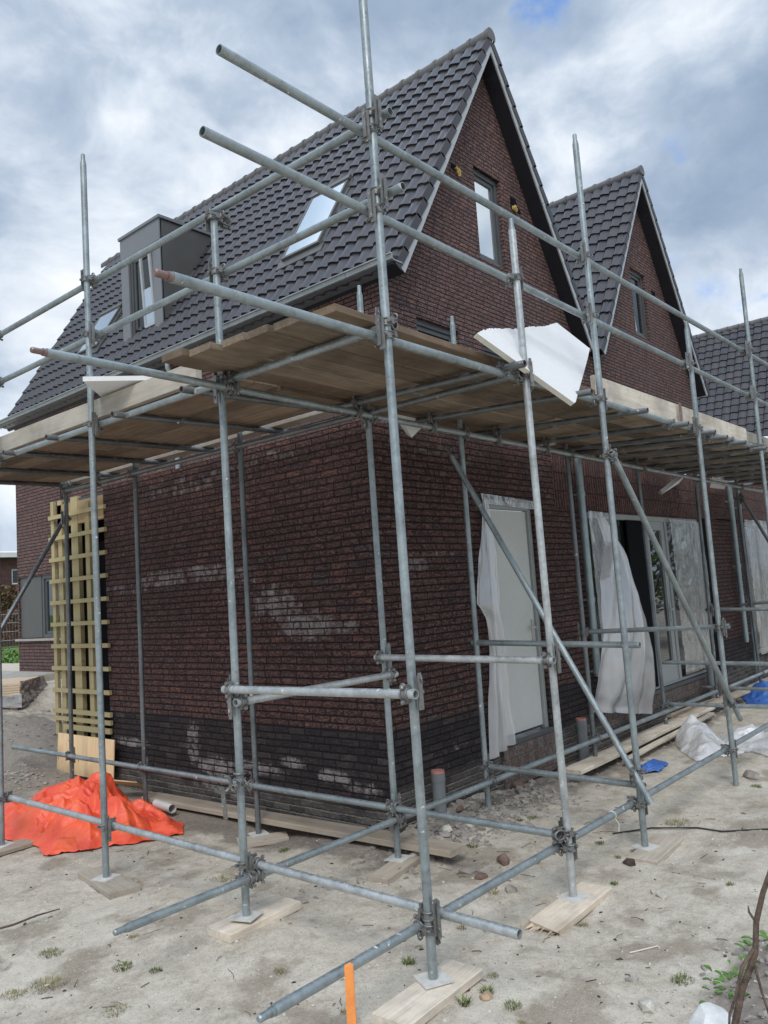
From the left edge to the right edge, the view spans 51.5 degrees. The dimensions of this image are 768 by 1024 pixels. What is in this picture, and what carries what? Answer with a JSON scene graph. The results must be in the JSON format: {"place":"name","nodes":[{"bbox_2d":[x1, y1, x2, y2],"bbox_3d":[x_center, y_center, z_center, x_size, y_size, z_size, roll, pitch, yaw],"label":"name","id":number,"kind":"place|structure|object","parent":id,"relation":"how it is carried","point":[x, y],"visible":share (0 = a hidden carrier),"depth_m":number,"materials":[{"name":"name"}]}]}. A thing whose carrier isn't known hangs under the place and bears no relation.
{"place":"outdoors","nodes":[
{"label":"outdoors","id":0,"kind":"place"},
{"bbox_2d":[0,646,767,1023],"bbox_3d":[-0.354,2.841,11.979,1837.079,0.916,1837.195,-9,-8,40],"label":"ground","id":1,"kind":"structure","parent":0,"point":[328,928],"depth_m":4.84,"materials":[{"name":"sand"}]},
{"bbox_2d":[0,584,17,611],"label":"hedge","id":2,"kind":"object","parent":1,"relation":"on","point":[7,606],"visible":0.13,"depth_m":50.08,"materials":[{"name":"brown plant"}]},
{"bbox_2d":[0,551,18,646],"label":"old building","id":3,"kind":"structure","parent":1,"relation":"on","point":[8,568],"depth_m":54.64,"materials":[{"name":"brick"}]},
{"bbox_2d":[1,609,18,641],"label":"fence","id":4,"kind":"object","parent":1,"relation":"on","point":[12,617],"visible":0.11,"depth_m":43.79,"materials":[{"name":"brown wood"}]},
{"bbox_2d":[2,649,18,662],"bbox_3d":[-16.236,6.471,36.126,4.184,0.770,16.154,-9,-8,40],"label":"bush","id":5,"kind":"object","parent":1,"relation":"on","point":[10,656],"depth_m":35.06,"materials":[{"name":"green plant"}]},
{"bbox_2d":[0,839,34,855],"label":"ground board","id":6,"kind":"object","parent":1,"relation":"on","point":[19,844],"visible":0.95,"depth_m":6.89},
{"bbox_2d":[2,676,47,709],"bbox_3d":[-6.789,2.947,12.581,2.674,0.486,1.514,-3,-6,-11],"label":"board stack","id":7,"kind":"object","parent":1,"relation":"on","point":[20,692],"visible":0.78,"depth_m":12.29,"materials":[{"name":"beige wood"}]},
{"bbox_2d":[0,908,59,928],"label":"stick","id":8,"kind":"object","parent":1,"relation":"on","point":[16,923],"visible":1,"depth_m":5.13,"materials":[{"name":"brown plant"}]},
{"bbox_2d":[2,671,61,680],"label":"concrete slab","id":9,"kind":"structure","parent":1,"relation":"on","point":[49,676],"depth_m":14.60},
{"bbox_2d":[27,976,68,994],"bbox_3d":[-1.804,2.540,4.272,0.229,0.027,0.212,-7,-6,26],"label":"weed tuft","id":10,"kind":"object","parent":1,"relation":"on","point":[53,980],"visible":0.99,"depth_m":4.29,"materials":[{"name":"green plant"}]},
{"bbox_2d":[36,946,63,958],"bbox_3d":[-1.960,2.595,4.684,0.166,0.020,0.154,-6,-6,17],"label":"weed tuft","id":11,"kind":"object","parent":1,"relation":"on","point":[52,950],"visible":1,"depth_m":4.70,"materials":[{"name":"green plant"}]},
{"bbox_2d":[57,733,114,778],"bbox_3d":[-3.476,2.837,9.247,1.270,0.456,0.018,-9,-11,40],"label":"plywood sheet","id":12,"kind":"object","parent":1,"relation":"on","point":[88,746],"visible":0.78,"depth_m":9.23,"materials":[{"name":"brown wood"}]},
{"bbox_2d":[4,772,183,854],"bbox_3d":[-2.957,2.732,7.540,2.590,0.468,1.230,-9,-8,40],"label":"tarpaulin","id":13,"kind":"object","parent":1,"relation":"on","point":[49,832],"visible":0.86,"depth_m":7.12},
{"bbox_2d":[78,866,140,899],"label":"ground board","id":14,"kind":"object","parent":1,"relation":"on","point":[120,886],"visible":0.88,"depth_m":5.69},
{"bbox_2d":[99,1002,128,1017],"bbox_3d":[-1.330,2.475,3.953,0.145,0.019,0.156,-5,-6,8],"label":"weed tuft","id":15,"kind":"object","parent":1,"relation":"on","point":[116,1008],"visible":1,"depth_m":3.96,"materials":[{"name":"green plant"}]},
{"bbox_2d":[114,780,142,786],"bbox_3d":[-2.696,2.852,8.367,0.324,0.164,0.282,-4,-6,5],"label":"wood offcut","id":16,"kind":"object","parent":1,"relation":"on","point":[127,783],"visible":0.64,"depth_m":8.32,"materials":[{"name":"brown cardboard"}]},
{"bbox_2d":[152,799,175,812],"bbox_3d":[-2.117,2.833,7.670,0.083,0.084,0.332,1,-8,-42],"label":"pipe offcut","id":17,"kind":"object","parent":1,"relation":"on","point":[164,806],"visible":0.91,"depth_m":7.62,"materials":[{"name":"white plastic"}]},
{"bbox_2d":[207,895,300,942],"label":"ground board","id":18,"kind":"object","parent":1,"relation":"on","point":[276,907],"visible":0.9,"depth_m":4.79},
{"bbox_2d":[237,831,288,847],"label":"ground board","id":19,"kind":"object","parent":1,"relation":"on","point":[273,838],"visible":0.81,"depth_m":6.71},
{"bbox_2d":[142,792,465,857],"bbox_3d":[-0.938,2.691,6.974,3.885,0.051,0.200,-9,-8,40],"label":"long plank","id":20,"kind":"object","parent":1,"relation":"on","point":[442,848],"visible":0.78,"depth_m":6.63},
{"bbox_2d":[344,963,356,1023],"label":"marker stake","id":21,"kind":"object","parent":1,"relation":"on","point":[350,992],"visible":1,"depth_m":2.23,"materials":[{"name":"orange paint"}]},
{"bbox_2d":[0,27,734,832],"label":"brick house","id":22,"kind":"structure","parent":1,"relation":"on","point":[310,551],"depth_m":8.90,"materials":[{"name":"brown brick"}]},
{"bbox_2d":[42,573,60,637],"bbox_3d":[-6.173,1.763,15.018,1.000,1.200,0.060,-9,-8,40],"label":"window","id":23,"kind":"structure","parent":22,"relation":"in","point":[47,596],"depth_m":15.25,"materials":[{"name":"grey glass"}]},
{"bbox_2d":[72,302,121,363],"bbox_3d":[-5.586,-3.522,15.649,0.940,1.156,0.715,-9,-8,40],"label":"roof window","id":24,"kind":"structure","parent":22,"relation":"in","point":[108,317],"depth_m":15.59,"materials":[{"name":"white glass"}]},
{"bbox_2d":[275,173,353,271],"bbox_3d":[-0.994,-4.274,11.751,0.940,1.456,0.897,-9,-8,40],"label":"roof window","id":25,"kind":"structure","parent":22,"relation":"in","point":[320,207],"depth_m":11.65,"materials":[{"name":"clear glass"}]},
{"bbox_2d":[416,319,450,342],"bbox_3d":[0.687,-1.792,10.405,0.060,1.330,0.930,-9,-8,40],"label":"window","id":26,"kind":"structure","parent":22,"relation":"in","point":[424,327],"depth_m":10.45,"materials":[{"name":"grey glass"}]},
{"bbox_2d":[473,169,502,267],"bbox_3d":[1.500,-4.325,11.808,0.060,1.400,0.695,-9,-8,40],"label":"window","id":27,"kind":"structure","parent":22,"relation":"in","point":[488,220],"depth_m":11.90,"materials":[{"name":"clear glass"}]},
{"bbox_2d":[477,502,515,758],"bbox_3d":[1.034,1.093,7.623,0.102,2.440,0.483,-9,-8,40],"label":"plastic film","id":28,"kind":"object","parent":22,"relation":"attached to","point":[502,737],"visible":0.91,"depth_m":7.61,"materials":[{"name":"white"}]},
{"bbox_2d":[481,493,533,508],"bbox_3d":[1.287,-0.107,8.230,0.002,0.130,1.010,-9,-8,40],"label":"plastic film","id":29,"kind":"object","parent":22,"relation":"attached to","point":[499,500],"visible":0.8,"depth_m":8.22,"materials":[{"name":"white"}]},
{"bbox_2d":[490,510,542,732],"bbox_3d":[1.340,1.100,8.177,0.090,2.245,0.795,-9,-8,40],"label":"door","id":30,"kind":"structure","parent":22,"relation":"in","point":[516,607],"depth_m":8.23,"materials":[{"name":"metal"}]},
{"bbox_2d":[588,510,609,640],"bbox_3d":[2.775,1.110,9.691,0.043,2.256,0.748,-9,-8,40],"label":"plastic film","id":31,"kind":"object","parent":22,"relation":"attached to","point":[596,536],"visible":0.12,"depth_m":9.55,"materials":[{"name":"white"}]},
{"bbox_2d":[593,517,655,713],"bbox_3d":[2.859,1.276,9.490,0.318,2.484,1.717,-9,-8,40],"label":"plastic film","id":32,"kind":"object","parent":22,"relation":"attached to","point":[611,695],"visible":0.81,"depth_m":9.38,"materials":[{"name":"white"}]},
{"bbox_2d":[647,521,678,683],"bbox_3d":[3.868,1.238,11.081,0.105,2.220,0.660,-9,-8,40],"label":"patio door","id":33,"kind":"structure","parent":22,"relation":"in","point":[660,580],"depth_m":11.16,"materials":[{"name":"clear glass"}]},
{"bbox_2d":[670,519,715,671],"bbox_3d":[4.618,1.219,11.822,0.046,2.224,1.309,-9,-8,40],"label":"plastic film","id":34,"kind":"object","parent":22,"relation":"attached to","point":[691,586],"visible":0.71,"depth_m":11.74,"materials":[{"name":"white"}]},
{"bbox_2d":[7,807,759,1023],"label":"twig litter","id":35,"kind":"object","parent":1,"relation":"on","point":[412,919],"visible":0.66,"depth_m":4.62,"materials":[{"name":"brown plant"}]},
{"bbox_2d":[0,0,767,1022],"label":"scaffold","id":36,"kind":"object","parent":1,"relation":"on","point":[380,334],"visible":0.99,"depth_m":5.84,"materials":[{"name":"metal"}]},
{"bbox_2d":[0,450,49,467],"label":"scaffold board","id":37,"kind":"object","parent":36,"relation":"on","point":[13,460],"visible":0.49,"depth_m":7.54,"materials":[{"name":"brown wood"}]},
{"bbox_2d":[0,449,105,480],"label":"scaffold board","id":38,"kind":"object","parent":36,"relation":"on","point":[51,464],"visible":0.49,"depth_m":8.00,"materials":[{"name":"brown wood"}]},
{"bbox_2d":[0,436,118,476],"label":"scaffold board","id":39,"kind":"object","parent":36,"relation":"on","point":[68,449],"visible":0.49,"depth_m":7.45,"materials":[{"name":"brown wood"}]},
{"bbox_2d":[12,447,137,481],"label":"scaffold board","id":40,"kind":"object","parent":36,"relation":"on","point":[81,463],"visible":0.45,"depth_m":8.13,"materials":[{"name":"brown wood"}]},
{"bbox_2d":[0,366,201,452],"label":"toe board","id":41,"kind":"object","parent":36,"relation":"attached to","point":[140,393],"visible":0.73,"depth_m":6.23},
{"bbox_2d":[83,376,151,396],"bbox_3d":[-1.963,-0.956,6.195,0.537,0.038,0.693,-3,-6,-4],"label":"foam sheet","id":42,"kind":"object","parent":41,"relation":"on","point":[102,386],"visible":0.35,"depth_m":5.92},
{"bbox_2d":[50,444,191,482],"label":"scaffold board","id":43,"kind":"object","parent":36,"relation":"on","point":[118,464],"visible":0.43,"depth_m":8.36,"materials":[{"name":"brown wood"}]},
{"bbox_2d":[32,432,213,482],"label":"scaffold board","id":44,"kind":"object","parent":36,"relation":"on","point":[146,451],"visible":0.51,"depth_m":7.81,"materials":[{"name":"brown wood"}]},
{"bbox_2d":[34,379,252,451],"bbox_3d":[-2.037,-0.739,6.282,2.854,0.048,0.210,-9,-8,40],"label":"scaffold board","id":45,"kind":"object","parent":36,"relation":"on","point":[155,412],"visible":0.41,"depth_m":6.09,"materials":[{"name":"brown wood"}]},
{"bbox_2d":[88,400,258,450],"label":"scaffold board","id":46,"kind":"object","parent":36,"relation":"on","point":[236,405],"visible":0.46,"depth_m":6.62,"materials":[{"name":"brown wood"}]},
{"bbox_2d":[98,381,277,437],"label":"scaffold board","id":47,"kind":"object","parent":36,"relation":"on","point":[142,425],"visible":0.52,"depth_m":6.20,"materials":[{"name":"brown wood"}]},
{"bbox_2d":[67,411,335,483],"bbox_3d":[-1.990,-0.605,7.995,4.705,0.044,0.140,-9,-7,40],"label":"scaffold board","id":48,"kind":"object","parent":36,"relation":"on","point":[300,419],"visible":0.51,"depth_m":7.55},
{"bbox_2d":[121,403,281,448],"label":"scaffold board","id":49,"kind":"object","parent":36,"relation":"on","point":[231,416],"visible":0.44,"depth_m":6.76,"materials":[{"name":"brown wood"}]},
{"bbox_2d":[183,409,312,444],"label":"scaffold board","id":50,"kind":"object","parent":36,"relation":"on","point":[258,424],"visible":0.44,"depth_m":6.87,"materials":[{"name":"brown wood"}]},
{"bbox_2d":[198,406,300,433],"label":"scaffold board","id":51,"kind":"object","parent":36,"relation":"on","point":[272,413],"visible":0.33,"depth_m":6.62,"materials":[{"name":"brown wood"}]},
{"bbox_2d":[162,348,514,428],"bbox_3d":[0.000,-0.882,6.267,0.205,0.048,3.916,-9,-8,40],"label":"scaffold board","id":52,"kind":"object","parent":36,"relation":"on","point":[180,357],"visible":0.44,"depth_m":5.57,"materials":[{"name":"brown wood"}]},
{"bbox_2d":[189,342,545,429],"bbox_3d":[0.230,-0.895,6.189,0.205,0.047,4.016,-9,-8,40],"label":"scaffold board","id":53,"kind":"object","parent":36,"relation":"on","point":[213,352],"visible":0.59,"depth_m":5.40,"materials":[{"name":"brown wood"}]},
{"bbox_2d":[222,332,552,420],"bbox_3d":[0.302,-0.928,5.930,0.205,0.053,3.577,-9,-8,40],"label":"scaffold board","id":54,"kind":"object","parent":36,"relation":"on","point":[237,342],"visible":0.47,"depth_m":5.30,"materials":[{"name":"brown wood"}]},
{"bbox_2d":[266,386,538,441],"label":"scaffold board","id":55,"kind":"object","parent":36,"relation":"on","point":[307,395],"visible":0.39,"depth_m":6.32,"materials":[{"name":"brown wood"}]},
{"bbox_2d":[397,414,420,436],"bbox_3d":[0.238,-0.735,6.789,0.200,0.190,0.477,-6,-6,17],"label":"foam sheet","id":56,"kind":"object","parent":55,"relation":"hanging from","point":[410,431],"visible":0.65,"depth_m":6.76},
{"bbox_2d":[243,324,586,418],"bbox_3d":[0.581,-0.932,5.904,0.205,0.046,3.962,-9,-8,40],"label":"scaffold board","id":57,"kind":"object","parent":36,"relation":"on","point":[266,335],"visible":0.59,"depth_m":5.12,"materials":[{"name":"brown wood"}]},
{"bbox_2d":[273,317,619,419],"bbox_3d":[0.804,-0.954,5.833,0.205,0.048,4.086,-9,-8,40],"label":"scaffold board","id":58,"kind":"object","parent":36,"relation":"on","point":[300,329],"visible":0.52,"depth_m":5.04,"materials":[{"name":"brown wood"}]},
{"bbox_2d":[311,303,607,407],"bbox_3d":[0.824,-0.983,5.502,0.205,0.049,3.529,-9,-8,40],"label":"scaffold board","id":59,"kind":"object","parent":36,"relation":"on","point":[338,312],"visible":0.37,"depth_m":4.68,"materials":[{"name":"brown wood"}]},
{"bbox_2d":[474,323,589,405],"bbox_3d":[1.317,-1.221,6.103,0.386,1.049,2.884,-7,-6,25],"label":"foam sheet","id":60,"kind":"object","parent":36,"relation":"on","point":[557,354],"visible":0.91,"depth_m":5.79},
{"bbox_2d":[509,430,671,462],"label":"scaffold board","id":61,"kind":"object","parent":36,"relation":"on","point":[539,436],"visible":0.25,"depth_m":8.57,"materials":[{"name":"brown wood"}]},
{"bbox_2d":[535,417,692,454],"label":"scaffold board","id":62,"kind":"object","parent":36,"relation":"on","point":[575,427],"visible":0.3,"depth_m":7.95,"materials":[{"name":"brown wood"}]},
{"bbox_2d":[548,443,680,471],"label":"scaffold board","id":63,"kind":"object","parent":36,"relation":"on","point":[555,445],"visible":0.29,"depth_m":9.92,"materials":[{"name":"brown wood"}]},
{"bbox_2d":[535,427,695,461],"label":"scaffold board","id":64,"kind":"object","parent":36,"relation":"on","point":[554,431],"visible":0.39,"depth_m":8.44,"materials":[{"name":"brown wood"}]},
{"bbox_2d":[576,420,729,457],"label":"scaffold board","id":65,"kind":"object","parent":36,"relation":"on","point":[595,424],"visible":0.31,"depth_m":8.21,"materials":[{"name":"brown wood"}]},
{"bbox_2d":[590,375,747,442],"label":"toe board","id":66,"kind":"object","parent":36,"relation":"attached to","point":[616,393],"visible":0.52,"depth_m":7.30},
{"bbox_2d":[659,474,685,494],"bbox_3d":[4.109,-0.415,11.338,0.176,0.400,1.208,-8,-7,34],"label":"foam sheet","id":67,"kind":"object","parent":36,"relation":"hanging from","point":[674,482],"visible":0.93,"depth_m":11.21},
{"bbox_2d":[606,417,748,455],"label":"scaffold board","id":68,"kind":"object","parent":36,"relation":"on","point":[626,422],"visible":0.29,"depth_m":8.11,"materials":[{"name":"brown wood"}]},
{"bbox_2d":[606,408,752,448],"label":"scaffold board","id":69,"kind":"object","parent":36,"relation":"on","point":[643,420],"visible":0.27,"depth_m":7.58,"materials":[{"name":"brown wood"}]},
{"bbox_2d":[662,461,755,479],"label":"scaffold board","id":70,"kind":"object","parent":36,"relation":"on","point":[690,465],"visible":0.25,"depth_m":12.05,"materials":[{"name":"brown wood"}]},
{"bbox_2d":[710,477,726,488],"bbox_3d":[5.343,-0.452,12.758,0.245,0.090,1.412,-8,-7,37],"label":"foam sheet","id":71,"kind":"object","parent":36,"relation":"hanging from","point":[717,486],"visible":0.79,"depth_m":12.73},
{"bbox_2d":[691,462,767,478],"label":"scaffold board","id":72,"kind":"object","parent":36,"relation":"on","point":[708,463],"visible":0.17,"depth_m":11.97,"materials":[{"name":"brown wood"}]},
{"bbox_2d":[692,456,767,473],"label":"scaffold board","id":73,"kind":"object","parent":36,"relation":"on","point":[717,462],"visible":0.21,"depth_m":10.92,"materials":[{"name":"brown wood"}]},
{"bbox_2d":[737,431,767,451],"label":"toe board","id":74,"kind":"object","parent":36,"relation":"attached to","point":[751,437],"visible":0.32,"depth_m":9.56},
{"bbox_2d":[3,704,767,1023],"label":"soil clods","id":75,"kind":"object","parent":1,"relation":"on","point":[762,1014],"visible":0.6,"depth_m":3.97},
{"bbox_2d":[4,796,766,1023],"bbox_3d":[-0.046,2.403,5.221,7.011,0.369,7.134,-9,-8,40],"label":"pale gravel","id":76,"kind":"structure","parent":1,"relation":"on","point":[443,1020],"depth_m":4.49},
{"bbox_2d":[12,795,765,1023],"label":"dark crumbs","id":77,"kind":"object","parent":1,"relation":"on","point":[468,990],"visible":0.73,"depth_m":4.38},
{"bbox_2d":[367,854,419,884],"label":"ground board","id":78,"kind":"object","parent":1,"relation":"on","point":[390,872],"visible":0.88,"depth_m":5.61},
{"bbox_2d":[371,959,482,1023],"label":"ground board","id":79,"kind":"object","parent":1,"relation":"on","point":[416,1002],"visible":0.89,"depth_m":3.73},
{"bbox_2d":[431,769,446,812],"bbox_3d":[0.464,2.400,6.635,0.120,0.484,0.120,-9,-8,40],"label":"drain pipe","id":80,"kind":"object","parent":1,"relation":"on","point":[438,783],"visible":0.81,"depth_m":6.60,"materials":[{"name":"grey plastic"}]},
{"bbox_2d":[455,993,473,1006],"bbox_3d":[0.378,2.302,3.746,0.096,0.038,0.113,-3,-6,-8],"label":"weed tuft","id":81,"kind":"object","parent":1,"relation":"on","point":[467,1001],"visible":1,"depth_m":3.75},
{"bbox_2d":[479,990,491,1000],"bbox_3d":[0.494,2.319,3.802,0.072,0.048,0.059,0,-7,-31],"label":"brick fragment","id":82,"kind":"object","parent":1,"relation":"on","point":[486,995],"visible":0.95,"depth_m":3.79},
{"bbox_2d":[250,697,750,923],"bbox_3d":[2.414,2.639,8.584,1.482,0.171,9.641,-9,-8,40],"label":"rubble","id":83,"kind":"object","parent":1,"relation":"on","point":[495,813],"depth_m":6.68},
{"bbox_2d":[496,853,509,865],"bbox_3d":[0.865,2.492,5.702,0.089,0.083,0.118,-2,-6,-22],"label":"brick fragment","id":84,"kind":"object","parent":1,"relation":"on","point":[503,859],"visible":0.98,"depth_m":5.68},
{"bbox_2d":[523,882,611,936],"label":"ground board","id":85,"kind":"object","parent":1,"relation":"on","point":[559,916],"visible":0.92,"depth_m":4.74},
{"bbox_2d":[575,717,588,760],"bbox_3d":[2.148,2.478,8.601,0.120,0.494,0.120,-9,-8,40],"label":"drain pipe","id":86,"kind":"object","parent":1,"relation":"on","point":[581,726],"visible":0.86,"depth_m":8.56,"materials":[{"name":"grey plastic"}]},
{"bbox_2d":[565,707,714,774],"bbox_3d":[3.104,2.590,9.278,0.210,0.051,4.004,-9,-7,39],"label":"long plank","id":87,"kind":"object","parent":1,"relation":"on","point":[590,763],"visible":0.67,"depth_m":8.65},
{"bbox_2d":[638,997,656,1013],"bbox_3d":[1.193,2.245,3.612,0.082,0.074,0.105,-8,-7,35],"label":"loose stone","id":88,"kind":"object","parent":1,"relation":"on","point":[647,1004],"visible":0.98,"depth_m":3.58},
{"bbox_2d":[640,758,667,772],"bbox_3d":[2.729,2.574,8.149,0.281,0.094,0.478,-9,-8,40],"label":"blue sheet","id":89,"kind":"object","parent":1,"relation":"on","point":[653,764],"visible":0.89,"depth_m":8.03,"materials":[{"name":"plastic"}]},
{"bbox_2d":[626,833,684,864],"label":"ground board","id":90,"kind":"object","parent":1,"relation":"on","point":[669,845],"visible":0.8,"depth_m":5.71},
{"bbox_2d":[549,165,767,686],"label":"brick house","id":91,"kind":"structure","parent":1,"relation":"on","point":[625,240],"depth_m":15.52,"materials":[{"name":"brown brick"}]},
{"bbox_2d":[630,270,647,338],"bbox_3d":[5.032,-4.125,15.892,0.060,1.370,0.700,-9,-8,40],"label":"window","id":92,"kind":"structure","parent":91,"relation":"in","point":[638,301],"depth_m":16.02,"materials":[{"name":"grey glass"}]},
{"bbox_2d":[744,522,767,653],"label":"patio window","id":93,"kind":"structure","parent":91,"relation":"in","point":[758,631],"depth_m":14.37,"materials":[{"name":"glass"}]},
{"bbox_2d":[745,520,767,654],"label":"plastic film","id":94,"kind":"object","parent":91,"relation":"attached to","point":[761,582],"visible":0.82,"depth_m":14.30,"materials":[{"name":"white"}]},
{"bbox_2d":[622,712,714,760],"bbox_3d":[3.404,2.606,9.347,0.072,0.041,2.905,-8,-7,38],"label":"long plank","id":95,"kind":"object","parent":1,"relation":"on","point":[646,748],"visible":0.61,"depth_m":9.00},
{"bbox_2d":[670,971,697,985],"bbox_3d":[1.429,2.241,3.812,0.126,0.030,0.128,-2,-6,-20],"label":"weed tuft","id":96,"kind":"object","parent":1,"relation":"on","point":[678,979],"visible":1,"depth_m":3.82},
{"bbox_2d":[612,827,767,833],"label":"black cable","id":97,"kind":"object","parent":1,"relation":"on","point":[690,828],"visible":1,"depth_m":6.13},
{"bbox_2d":[667,690,750,717],"bbox_3d":[4.516,2.627,10.965,0.201,0.044,2.406,-9,-8,43],"label":"long plank","id":98,"kind":"object","parent":1,"relation":"on","point":[685,712],"visible":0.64,"depth_m":10.53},
{"bbox_2d":[689,1002,731,1023],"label":"limestone block","id":99,"kind":"object","parent":1,"relation":"on","point":[707,1013],"depth_m":3.31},
{"bbox_2d":[705,665,715,699],"bbox_3d":[4.798,2.524,11.652,0.120,0.654,0.120,-9,-8,40],"label":"drain pipe","id":100,"kind":"object","parent":1,"relation":"on","point":[710,675],"visible":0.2,"depth_m":11.62,"materials":[{"name":"grey plastic"}]},
{"bbox_2d":[674,714,751,760],"bbox_3d":[3.644,2.475,8.979,0.761,0.330,1.476,-4,-6,3],"label":"plastic bag","id":101,"kind":"object","parent":1,"relation":"on","point":[696,739],"visible":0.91,"depth_m":8.76,"materials":[{"name":"white"}]},
{"bbox_2d":[699,954,757,1003],"bbox_3d":[1.563,2.122,3.602,0.239,0.141,0.372,-7,-6,25],"label":"leafy weed","id":102,"kind":"object","parent":1,"relation":"on","point":[729,976],"visible":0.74,"depth_m":3.65,"materials":[{"name":"green plant"}]},
{"bbox_2d":[693,316,767,522],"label":"brick house","id":103,"kind":"structure","parent":1,"relation":"on","point":[722,361],"depth_m":26.30,"materials":[{"name":"tile"}]},
{"bbox_2d":[718,724,767,755],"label":"plastic bag","id":104,"kind":"object","parent":1,"relation":"on","point":[758,743],"visible":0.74,"depth_m":8.87,"materials":[{"name":"white"}]},
{"bbox_2d":[728,871,767,1023],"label":"dead branch","id":105,"kind":"object","parent":1,"relation":"on","point":[751,957],"visible":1,"depth_m":3.12,"materials":[{"name":"brown plant"}]},
{"bbox_2d":[734,931,767,960],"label":"leafy weed","id":106,"kind":"object","parent":1,"relation":"on","point":[762,934],"visible":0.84,"depth_m":3.97,"materials":[{"name":"green plant"}]},
{"bbox_2d":[743,770,759,779],"bbox_3d":[3.483,2.503,7.564,0.151,0.119,0.134,-8,-7,34],"label":"brick fragment","id":107,"kind":"object","parent":1,"relation":"on","point":[751,775],"visible":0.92,"depth_m":7.51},
{"bbox_2d":[741,680,767,703],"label":"blue sheet","id":108,"kind":"object","parent":1,"relation":"on","point":[757,697],"visible":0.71,"depth_m":11.92,"materials":[{"name":"plastic"}]},
{"bbox_2d":[0,0,767,550],"label":"sky","id":109,"kind":"structure","parent":0,"point":[677,90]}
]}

